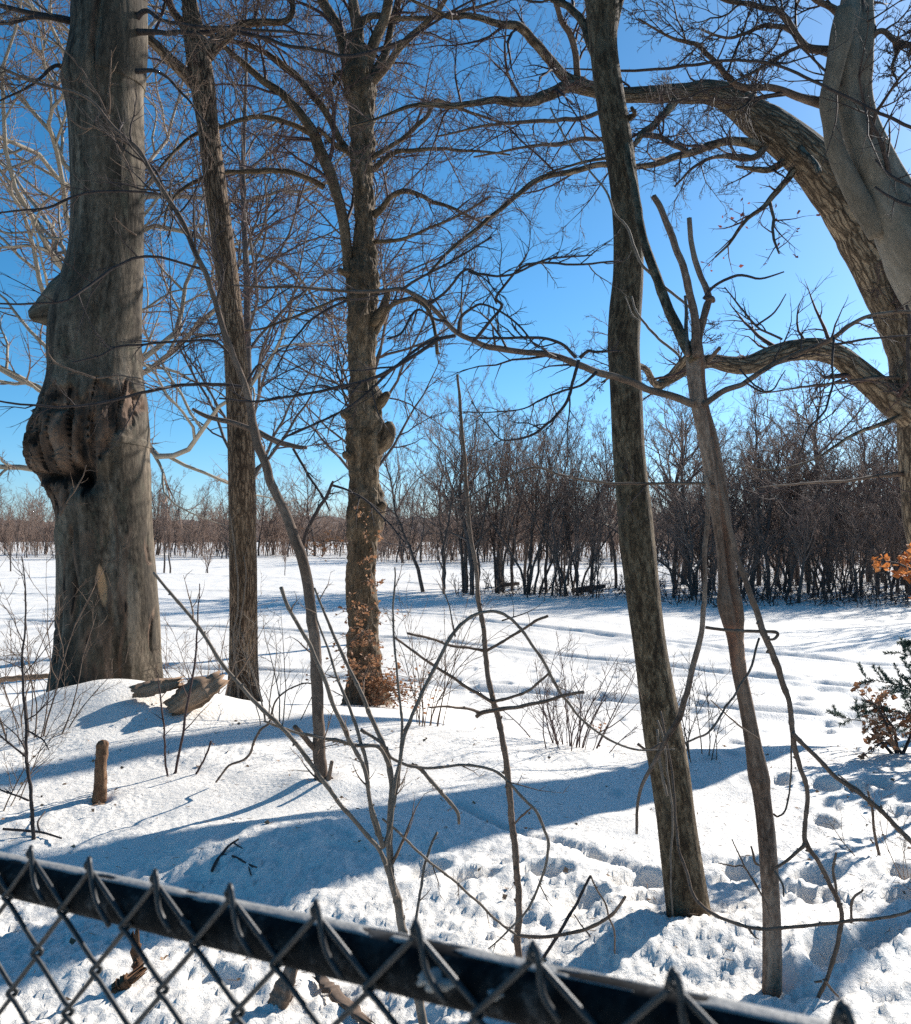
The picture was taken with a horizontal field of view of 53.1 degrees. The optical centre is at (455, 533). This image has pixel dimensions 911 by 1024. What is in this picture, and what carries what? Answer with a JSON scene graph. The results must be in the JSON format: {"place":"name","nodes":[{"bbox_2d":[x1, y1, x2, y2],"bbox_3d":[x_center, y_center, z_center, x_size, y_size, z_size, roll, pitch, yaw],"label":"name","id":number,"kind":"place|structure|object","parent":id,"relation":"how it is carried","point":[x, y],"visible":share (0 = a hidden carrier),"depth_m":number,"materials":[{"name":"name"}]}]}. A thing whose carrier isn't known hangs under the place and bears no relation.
{"place":"outdoors","nodes":[
{"label":"outdoors","id":0,"kind":"place"},
{"bbox_2d":[0,516,739,542],"bbox_3d":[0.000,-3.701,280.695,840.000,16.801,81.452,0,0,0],"label":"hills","id":1,"kind":"structure","parent":0,"point":[210,539],"depth_m":271.74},
{"bbox_2d":[0,541,910,1023],"bbox_3d":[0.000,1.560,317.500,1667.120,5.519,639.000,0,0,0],"label":"snow ground","id":2,"kind":"structure","parent":0,"point":[818,649],"depth_m":5.81,"materials":[{"name":"snow"}]},
{"bbox_2d":[3,507,17,570],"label":"bare tree","id":3,"kind":"object","parent":2,"relation":"on","point":[8,535],"visible":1,"depth_m":94.92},
{"bbox_2d":[14,500,48,557],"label":"bare tree","id":4,"kind":"object","parent":2,"relation":"on","point":[26,540],"visible":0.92,"depth_m":150.92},
{"bbox_2d":[13,486,54,558],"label":"bare tree","id":5,"kind":"object","parent":2,"relation":"on","point":[35,526],"visible":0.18,"depth_m":146.83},
{"bbox_2d":[0,549,71,839],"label":"sapling","id":6,"kind":"object","parent":2,"relation":"on","point":[30,787],"visible":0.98,"depth_m":5.04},
{"bbox_2d":[0,632,87,810],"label":"shrub","id":7,"kind":"object","parent":2,"relation":"on","point":[34,766],"visible":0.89,"depth_m":5.76,"materials":[{"name":"brown plant"}]},
{"bbox_2d":[0,532,135,744],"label":"shrub","id":8,"kind":"object","parent":2,"relation":"on","point":[30,675],"visible":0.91,"depth_m":7.36,"materials":[{"name":"brown plant"}]},
{"bbox_2d":[91,740,108,805],"bbox_3d":[-2.275,1.595,5.782,0.170,0.548,0.163,0,0,-41],"label":"stake","id":9,"kind":"object","parent":2,"relation":"on","point":[100,777],"visible":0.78,"depth_m":5.80,"materials":[{"name":"brown wood"}]},
{"bbox_2d":[111,963,147,994],"bbox_3d":[-1.236,1.679,3.397,0.169,0.140,0.080,0,0,-28],"label":"wood chip","id":10,"kind":"object","parent":2,"relation":"on","point":[126,981],"visible":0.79,"depth_m":3.38,"materials":[{"name":"brown wood"}]},
{"bbox_2d":[130,930,143,969],"bbox_3d":[-1.206,1.659,3.469,0.058,0.337,0.058,0,0,36],"label":"wood stick","id":11,"kind":"object","parent":2,"relation":"on","point":[136,960],"visible":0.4,"depth_m":3.46,"materials":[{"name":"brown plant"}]},
{"bbox_2d":[129,676,185,697],"bbox_3d":[-2.595,1.341,7.965,0.492,0.162,0.198,0,0,-23],"label":"log piece","id":12,"kind":"object","parent":2,"relation":"on","point":[145,689],"visible":0.96,"depth_m":7.89,"materials":[{"name":"brown wood"}]},
{"bbox_2d":[151,469,174,540],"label":"bare tree","id":13,"kind":"object","parent":2,"relation":"on","point":[159,496],"visible":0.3,"depth_m":154.63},
{"bbox_2d":[158,496,176,572],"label":"bare tree","id":14,"kind":"object","parent":2,"relation":"on","point":[164,535],"visible":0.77,"depth_m":91.95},
{"bbox_2d":[149,582,216,775],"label":"sapling","id":15,"kind":"object","parent":2,"relation":"on","point":[183,729],"visible":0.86,"depth_m":6.29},
{"bbox_2d":[151,461,222,554],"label":"bare tree","id":16,"kind":"object","parent":2,"relation":"on","point":[158,547],"visible":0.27,"depth_m":168.30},
{"bbox_2d":[163,671,228,715],"bbox_3d":[-2.264,1.406,7.953,0.546,0.404,0.348,0,0,-23],"label":"log piece","id":17,"kind":"object","parent":2,"relation":"on","point":[204,690],"visible":0.94,"depth_m":7.84,"materials":[{"name":"brown wood"}]},
{"bbox_2d":[0,478,393,555],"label":"wood","id":18,"kind":"object","parent":2,"relation":"on","point":[178,545],"visible":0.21,"depth_m":172.40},
{"bbox_2d":[177,499,216,557],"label":"bare tree","id":19,"kind":"object","parent":2,"relation":"on","point":[193,540],"visible":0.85,"depth_m":148.16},
{"bbox_2d":[191,516,219,572],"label":"bare tree","id":20,"kind":"object","parent":2,"relation":"on","point":[204,556],"visible":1,"depth_m":92.96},
{"bbox_2d":[0,64,418,780],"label":"sapling","id":21,"kind":"object","parent":2,"relation":"on","point":[258,434],"visible":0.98,"depth_m":5.69,"materials":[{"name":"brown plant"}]},
{"bbox_2d":[155,573,277,695],"bbox_3d":[-2.816,1.152,9.578,1.994,1.506,1.152,0,0,-15],"label":"shrub","id":22,"kind":"object","parent":2,"relation":"on","point":[184,663],"visible":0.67,"depth_m":9.64,"materials":[{"name":"brown plant"}]},
{"bbox_2d":[0,0,435,536],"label":"plane tree","id":23,"kind":"object","parent":2,"relation":"on","point":[17,196],"visible":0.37,"depth_m":27.91,"materials":[{"name":"beige plant"}]},
{"bbox_2d":[209,479,264,558],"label":"bare tree","id":24,"kind":"object","parent":2,"relation":"on","point":[225,548],"visible":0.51,"depth_m":146.28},
{"bbox_2d":[147,0,342,701],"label":"furrowed tree","id":25,"kind":"object","parent":2,"relation":"on","point":[242,528],"visible":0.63,"depth_m":11.18,"materials":[{"name":"brown plant"}]},
{"bbox_2d":[215,682,310,782],"bbox_3d":[-1.227,1.303,5.947,0.719,0.677,0.031,0,0,9],"label":"twig","id":26,"kind":"object","parent":2,"relation":"on","point":[253,743],"visible":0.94,"depth_m":5.95,"materials":[{"name":"brown plant"}]},
{"bbox_2d":[256,477,285,555],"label":"bare tree","id":27,"kind":"object","parent":2,"relation":"on","point":[271,525],"visible":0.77,"depth_m":160.95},
{"bbox_2d":[255,466,300,555],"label":"bare tree","id":28,"kind":"object","parent":2,"relation":"on","point":[261,529],"visible":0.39,"depth_m":163.81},
{"bbox_2d":[267,967,297,1009],"bbox_3d":[-0.632,1.665,3.320,0.134,0.254,0.102,0,0,-30],"label":"bark slab","id":29,"kind":"object","parent":2,"relation":"on","point":[281,996],"depth_m":3.31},
{"bbox_2d":[143,0,446,474],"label":"bare tree","id":30,"kind":"object","parent":2,"relation":"on","point":[243,209],"visible":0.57,"depth_m":25.89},
{"bbox_2d":[227,604,384,725],"bbox_3d":[-1.354,1.165,7.893,1.269,1.144,1.381,0,0,10],"label":"shrub","id":31,"kind":"object","parent":2,"relation":"on","point":[255,679],"visible":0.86,"depth_m":8.01,"materials":[{"name":"brown plant"}]},
{"bbox_2d":[270,447,347,555],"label":"bare tree","id":32,"kind":"object","parent":2,"relation":"on","point":[307,507],"visible":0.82,"depth_m":156.60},
{"bbox_2d":[0,0,631,692],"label":"beech tree","id":33,"kind":"object","parent":2,"relation":"on","point":[98,494],"visible":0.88,"depth_m":8.93,"materials":[{"name":"grey plant"}]},
{"bbox_2d":[144,0,541,713],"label":"knobby tree","id":34,"kind":"object","parent":2,"relation":"on","point":[366,448],"visible":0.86,"depth_m":12.11,"materials":[{"name":"brown plant"}]},
{"bbox_2d":[312,974,375,1023],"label":"bark strip","id":35,"kind":"object","parent":2,"relation":"on","point":[327,985],"visible":0.88,"depth_m":3.34,"materials":[{"name":"wood"}]},
{"bbox_2d":[213,0,545,468],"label":"bare tree","id":36,"kind":"object","parent":2,"relation":"on","point":[379,356],"visible":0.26,"depth_m":33.30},
{"bbox_2d":[336,388,449,591],"bbox_3d":[-3.887,-2.536,63.033,8.276,14.739,6.598,-14,0,0],"label":"bare tree","id":37,"kind":"object","parent":2,"relation":"on","point":[402,530],"visible":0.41,"depth_m":63.03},
{"bbox_2d":[379,459,432,562],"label":"bare tree","id":38,"kind":"object","parent":2,"relation":"on","point":[399,540],"visible":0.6,"depth_m":126.02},
{"bbox_2d":[153,552,674,1023],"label":"shrub","id":39,"kind":"object","parent":2,"relation":"on","point":[395,784],"visible":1,"depth_m":3.18,"materials":[{"name":"bark"},{"name":"dark twig"}]},
{"bbox_2d":[385,461,449,559],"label":"bare tree","id":40,"kind":"object","parent":2,"relation":"on","point":[414,534],"visible":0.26,"depth_m":138.14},
{"bbox_2d":[0,845,855,1023],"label":"chain link fence","id":41,"kind":"object","parent":2,"relation":"on","point":[479,985],"visible":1,"depth_m":0.52,"materials":[{"name":"black metal"}]},
{"bbox_2d":[404,467,452,561],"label":"bare tree","id":42,"kind":"object","parent":2,"relation":"on","point":[424,499],"visible":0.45,"depth_m":129.87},
{"bbox_2d":[396,398,482,588],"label":"bare tree","id":43,"kind":"object","parent":2,"relation":"on","point":[439,499],"visible":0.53,"depth_m":65.59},
{"bbox_2d":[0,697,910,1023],"bbox_3d":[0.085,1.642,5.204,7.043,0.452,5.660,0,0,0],"label":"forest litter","id":44,"kind":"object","parent":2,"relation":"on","point":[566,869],"visible":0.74,"depth_m":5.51,"materials":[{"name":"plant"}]},
{"bbox_2d":[381,575,532,726],"bbox_3d":[-0.031,1.074,8.273,1.246,1.471,1.706,0,0,-9],"label":"shrub","id":45,"kind":"object","parent":2,"relation":"on","point":[437,682],"visible":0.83,"depth_m":8.16,"materials":[{"name":"brown plant"}]},
{"bbox_2d":[409,403,516,593],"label":"bare tree","id":46,"kind":"object","parent":2,"relation":"on","point":[464,561],"visible":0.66,"depth_m":60.71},
{"bbox_2d":[395,352,535,594],"bbox_3d":[0.417,-3.643,59.724,8.380,16.718,7.542,0,0,23],"label":"bare tree","id":47,"kind":"object","parent":2,"relation":"on","point":[465,528],"visible":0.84,"depth_m":59.95,"materials":[{"name":"plant"}]},
{"bbox_2d":[449,396,549,592],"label":"bare tree","id":48,"kind":"object","parent":2,"relation":"on","point":[500,543],"visible":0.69,"depth_m":61.00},
{"bbox_2d":[459,380,555,582],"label":"bare tree","id":49,"kind":"object","parent":2,"relation":"on","point":[504,474],"visible":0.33,"depth_m":67.86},
{"bbox_2d":[395,374,625,957],"bbox_3d":[0.208,0.615,3.474,0.862,2.451,0.364,0,0,0],"label":"whip","id":50,"kind":"object","parent":2,"relation":"on","point":[493,701],"visible":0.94,"depth_m":3.54,"materials":[{"name":"brown plant"}]},
{"bbox_2d":[468,382,562,589],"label":"bare tree","id":51,"kind":"object","parent":2,"relation":"on","point":[513,551],"visible":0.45,"depth_m":63.87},
{"bbox_2d":[408,383,658,594],"bbox_3d":[4.937,-2.819,60.718,17.058,15.008,5.686,3,0,0],"label":"bare tree","id":52,"kind":"object","parent":2,"relation":"on","point":[538,556],"visible":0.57,"depth_m":60.55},
{"bbox_2d":[162,142,910,997],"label":"broken tree","id":53,"kind":"object","parent":2,"relation":"on","point":[730,602],"visible":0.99,"depth_m":3.26,"materials":[{"name":"brown plant"}]},
{"bbox_2d":[711,437,910,998],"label":"vine","id":54,"kind":"object","parent":53,"relation":"hanging from","point":[794,736],"visible":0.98,"depth_m":3.22,"materials":[{"name":"brown plant"}]},
{"bbox_2d":[490,421,588,578],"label":"bare tree","id":55,"kind":"object","parent":2,"relation":"on","point":[525,561],"visible":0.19,"depth_m":69.81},
{"bbox_2d":[509,385,596,592],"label":"bare tree","id":56,"kind":"object","parent":2,"relation":"on","point":[546,551],"visible":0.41,"depth_m":62.87,"materials":[{"name":"plant"}]},
{"bbox_2d":[494,405,617,585],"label":"bare tree","id":57,"kind":"object","parent":2,"relation":"on","point":[562,570],"visible":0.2,"depth_m":69.29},
{"bbox_2d":[471,628,642,751],"bbox_3d":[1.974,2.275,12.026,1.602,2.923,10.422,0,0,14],"label":"shrub","id":58,"kind":"object","parent":2,"relation":"on","point":[553,728],"visible":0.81,"depth_m":7.83,"materials":[{"name":"plant"}]},
{"bbox_2d":[447,565,675,598],"bbox_3d":[7.223,3.202,60.260,15.523,2.289,9.496,0,0,0],"label":"thicket","id":59,"kind":"object","parent":2,"relation":"on","point":[556,588],"visible":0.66,"depth_m":59.77,"materials":[{"name":"plant"}]},
{"bbox_2d":[542,875,590,957],"bbox_3d":[0.464,1.561,3.677,0.340,0.354,0.040,0,0,-24],"label":"twig","id":60,"kind":"object","parent":2,"relation":"on","point":[567,918],"visible":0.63,"depth_m":3.66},
{"bbox_2d":[523,433,615,596],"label":"bare tree","id":61,"kind":"object","parent":2,"relation":"on","point":[555,545],"visible":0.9,"depth_m":58.98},
{"bbox_2d":[477,396,691,595],"bbox_3d":[8.306,-2.224,60.171,14.124,13.808,4.708,0,0,10],"label":"bare tree","id":62,"kind":"object","parent":2,"relation":"on","point":[568,539],"visible":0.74,"depth_m":60.07,"materials":[{"name":"plant"}]},
{"bbox_2d":[552,408,617,586],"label":"bare tree","id":63,"kind":"object","parent":2,"relation":"on","point":[613,547],"visible":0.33,"depth_m":66.85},
{"bbox_2d":[473,0,710,917],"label":"leaning tree","id":64,"kind":"object","parent":2,"relation":"on","point":[599,24],"visible":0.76,"depth_m":3.89,"materials":[{"name":"brown plant"}]},
{"bbox_2d":[637,711,910,938],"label":"vine","id":65,"kind":"object","parent":64,"relation":"attached to","point":[739,924],"visible":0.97,"depth_m":3.26,"materials":[{"name":"brown plant"}]},
{"bbox_2d":[578,438,614,591],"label":"bare tree","id":66,"kind":"object","parent":2,"relation":"on","point":[595,509],"visible":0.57,"depth_m":62.20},
{"bbox_2d":[580,487,621,597],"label":"bare tree","id":67,"kind":"object","parent":2,"relation":"on","point":[596,568],"visible":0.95,"depth_m":58.18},
{"bbox_2d":[301,0,910,548],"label":"oak tree","id":68,"kind":"object","parent":2,"relation":"on","point":[795,148],"visible":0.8,"depth_m":9.39,"materials":[{"name":"brown plant"}]},
{"bbox_2d":[377,472,897,562],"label":"wood","id":69,"kind":"object","parent":2,"relation":"on","point":[392,538],"visible":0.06,"depth_m":134.38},
{"bbox_2d":[512,399,814,594],"bbox_3d":[14.582,-1.487,60.230,20.813,12.590,6.937,-10,0,0],"label":"bare tree","id":70,"kind":"object","parent":2,"relation":"on","point":[685,526],"visible":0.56,"depth_m":60.19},
{"bbox_2d":[593,372,752,584],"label":"bare tree","id":71,"kind":"object","parent":2,"relation":"on","point":[680,451],"visible":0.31,"depth_m":71.44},
{"bbox_2d":[653,499,708,597],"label":"bare tree","id":72,"kind":"object","parent":2,"relation":"on","point":[666,557],"visible":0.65,"depth_m":57.98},
{"bbox_2d":[608,649,765,761],"bbox_3d":[1.847,1.310,7.160,1.066,1.076,0.986,0,0,-17],"label":"shrub","id":73,"kind":"object","parent":2,"relation":"on","point":[692,725],"visible":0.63,"depth_m":7.11,"materials":[{"name":"brown plant"}]},
{"bbox_2d":[652,477,735,600],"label":"bare tree","id":74,"kind":"object","parent":2,"relation":"on","point":[690,551],"visible":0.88,"depth_m":56.16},
{"bbox_2d":[651,455,743,589],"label":"bare tree","id":75,"kind":"object","parent":2,"relation":"on","point":[694,536],"visible":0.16,"depth_m":64.96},
{"bbox_2d":[644,389,760,589],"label":"bare tree","id":76,"kind":"object","parent":2,"relation":"on","point":[666,479],"visible":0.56,"depth_m":65.61,"materials":[{"name":"plant"}]},
{"bbox_2d":[663,408,752,537],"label":"bare tree","id":77,"kind":"object","parent":2,"relation":"on","point":[690,437],"visible":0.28,"depth_m":70.26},
{"bbox_2d":[662,421,769,582],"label":"bare tree","id":78,"kind":"object","parent":2,"relation":"on","point":[734,425],"visible":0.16,"depth_m":73.39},
{"bbox_2d":[608,440,840,593],"bbox_3d":[18.434,-0.879,61.825,16.097,10.887,5.365,-3,0,0],"label":"bare tree","id":79,"kind":"object","parent":2,"relation":"on","point":[745,526],"visible":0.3,"depth_m":61.58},
{"bbox_2d":[565,0,910,389],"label":"beech tree","id":80,"kind":"object","parent":2,"relation":"on","point":[872,175],"visible":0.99,"depth_m":4.46,"materials":[{"name":"grey plant"}]},
{"bbox_2d":[699,438,799,584],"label":"bare tree","id":81,"kind":"object","parent":2,"relation":"on","point":[745,496],"visible":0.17,"depth_m":70.66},
{"bbox_2d":[735,513,774,598],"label":"bare tree","id":82,"kind":"object","parent":2,"relation":"on","point":[751,551],"visible":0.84,"depth_m":57.46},
{"bbox_2d":[729,376,792,585],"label":"bare tree","id":83,"kind":"object","parent":2,"relation":"on","point":[754,395],"visible":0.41,"depth_m":70.39,"materials":[{"name":"plant"}]},
{"bbox_2d":[709,400,821,595],"bbox_3d":[20.001,-2.114,59.355,7.543,13.425,6.803,0,0,23],"label":"bare tree","id":84,"kind":"object","parent":2,"relation":"on","point":[749,439],"visible":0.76,"depth_m":59.51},
{"bbox_2d":[743,505,802,600],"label":"bare tree","id":85,"kind":"object","parent":2,"relation":"on","point":[764,571],"visible":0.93,"depth_m":55.21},
{"bbox_2d":[651,420,907,581],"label":"thicket","id":86,"kind":"object","parent":2,"relation":"on","point":[681,562],"visible":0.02,"depth_m":81.67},
{"bbox_2d":[725,424,834,592],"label":"bare tree","id":87,"kind":"object","parent":2,"relation":"on","point":[782,549],"visible":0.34,"depth_m":62.66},
{"bbox_2d":[652,447,910,592],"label":"thicket","id":88,"kind":"object","parent":2,"relation":"on","point":[678,570],"visible":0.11,"depth_m":65.30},
{"bbox_2d":[661,563,910,607],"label":"thicket","id":89,"kind":"object","parent":2,"relation":"on","point":[814,591],"visible":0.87,"depth_m":52.46,"materials":[{"name":"plant"}]},
{"bbox_2d":[722,420,866,591],"bbox_3d":[22.130,-1.510,61.015,12.085,12.314,8.869,0,0,-16],"label":"bare tree","id":90,"kind":"object","parent":2,"relation":"on","point":[766,529],"visible":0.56,"depth_m":60.38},
{"bbox_2d":[737,403,860,586],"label":"bare tree","id":91,"kind":"object","parent":2,"relation":"on","point":[792,426],"visible":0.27,"depth_m":69.46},
{"bbox_2d":[752,419,854,592],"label":"bare tree","id":92,"kind":"object","parent":2,"relation":"on","point":[808,578],"visible":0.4,"depth_m":61.66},
{"bbox_2d":[783,494,825,600],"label":"bare tree","id":93,"kind":"object","parent":2,"relation":"on","point":[794,563],"visible":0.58,"depth_m":55.06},
{"bbox_2d":[746,427,868,592],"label":"bare tree","id":94,"kind":"object","parent":2,"relation":"on","point":[832,523],"visible":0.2,"depth_m":62.33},
{"bbox_2d":[784,471,838,601],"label":"bare tree","id":95,"kind":"object","parent":2,"relation":"on","point":[807,539],"visible":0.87,"depth_m":53.44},
{"bbox_2d":[732,337,896,584],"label":"bare tree","id":96,"kind":"object","parent":2,"relation":"on","point":[817,410],"visible":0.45,"depth_m":71.11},
{"bbox_2d":[718,409,910,593],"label":"bare tree","id":97,"kind":"object","parent":2,"relation":"on","point":[837,476],"visible":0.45,"depth_m":60.17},
{"bbox_2d":[786,480,855,597],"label":"bare tree","id":98,"kind":"object","parent":2,"relation":"on","point":[814,571],"visible":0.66,"depth_m":56.60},
{"bbox_2d":[761,396,891,565],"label":"bare tree","id":99,"kind":"object","parent":2,"relation":"on","point":[832,452],"visible":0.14,"depth_m":73.33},
{"bbox_2d":[753,466,900,594],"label":"bare tree","id":100,"kind":"object","parent":2,"relation":"on","point":[842,563],"visible":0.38,"depth_m":60.13,"materials":[{"name":"plant"}]},
{"bbox_2d":[810,507,875,600],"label":"bare tree","id":101,"kind":"object","parent":2,"relation":"on","point":[832,571],"visible":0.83,"depth_m":55.28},
{"bbox_2d":[790,388,899,581],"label":"bare tree","id":102,"kind":"object","parent":2,"relation":"on","point":[853,409],"visible":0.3,"depth_m":71.91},
{"bbox_2d":[790,410,903,530],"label":"bare tree","id":103,"kind":"object","parent":2,"relation":"on","point":[853,462],"visible":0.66,"depth_m":59.07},
{"bbox_2d":[815,486,897,601],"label":"bare tree","id":104,"kind":"object","parent":2,"relation":"on","point":[854,526],"visible":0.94,"depth_m":54.16,"materials":[{"name":"plant"}]},
{"bbox_2d":[809,423,904,594],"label":"bare tree","id":105,"kind":"object","parent":2,"relation":"on","point":[867,489],"visible":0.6,"depth_m":59.27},
{"bbox_2d":[823,493,906,595],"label":"bare tree","id":106,"kind":"object","parent":2,"relation":"on","point":[865,561],"visible":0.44,"depth_m":59.23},
{"bbox_2d":[825,637,910,751],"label":"shrub","id":107,"kind":"object","parent":2,"relation":"on","point":[900,685],"visible":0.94,"depth_m":7.41,"materials":[{"name":"green plant"}]},
{"bbox_2d":[838,363,903,584],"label":"bare tree","id":108,"kind":"object","parent":2,"relation":"on","point":[902,582],"visible":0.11,"depth_m":69.54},
{"bbox_2d":[845,419,903,592],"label":"bare tree","id":109,"kind":"object","parent":2,"relation":"on","point":[896,555],"visible":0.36,"depth_m":62.11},
{"bbox_2d":[844,482,907,600],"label":"bare tree","id":110,"kind":"object","parent":2,"relation":"on","point":[882,540],"visible":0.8,"depth_m":54.60,"materials":[{"name":"plant"}]},
{"bbox_2d":[849,678,910,759],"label":"leafy shoots","id":111,"kind":"object","parent":2,"relation":"on","point":[877,738],"visible":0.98,"depth_m":6.96,"materials":[{"name":"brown plant"}]},
{"bbox_2d":[871,543,910,598],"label":"young beech","id":112,"kind":"object","parent":2,"relation":"on","point":[905,569],"visible":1,"depth_m":6.09,"materials":[{"name":"orange plant"}]},
{"bbox_2d":[0,0,910,521],"label":"sky","id":113,"kind":"structure","parent":0,"point":[555,311],"materials":[{"name":"blue"}]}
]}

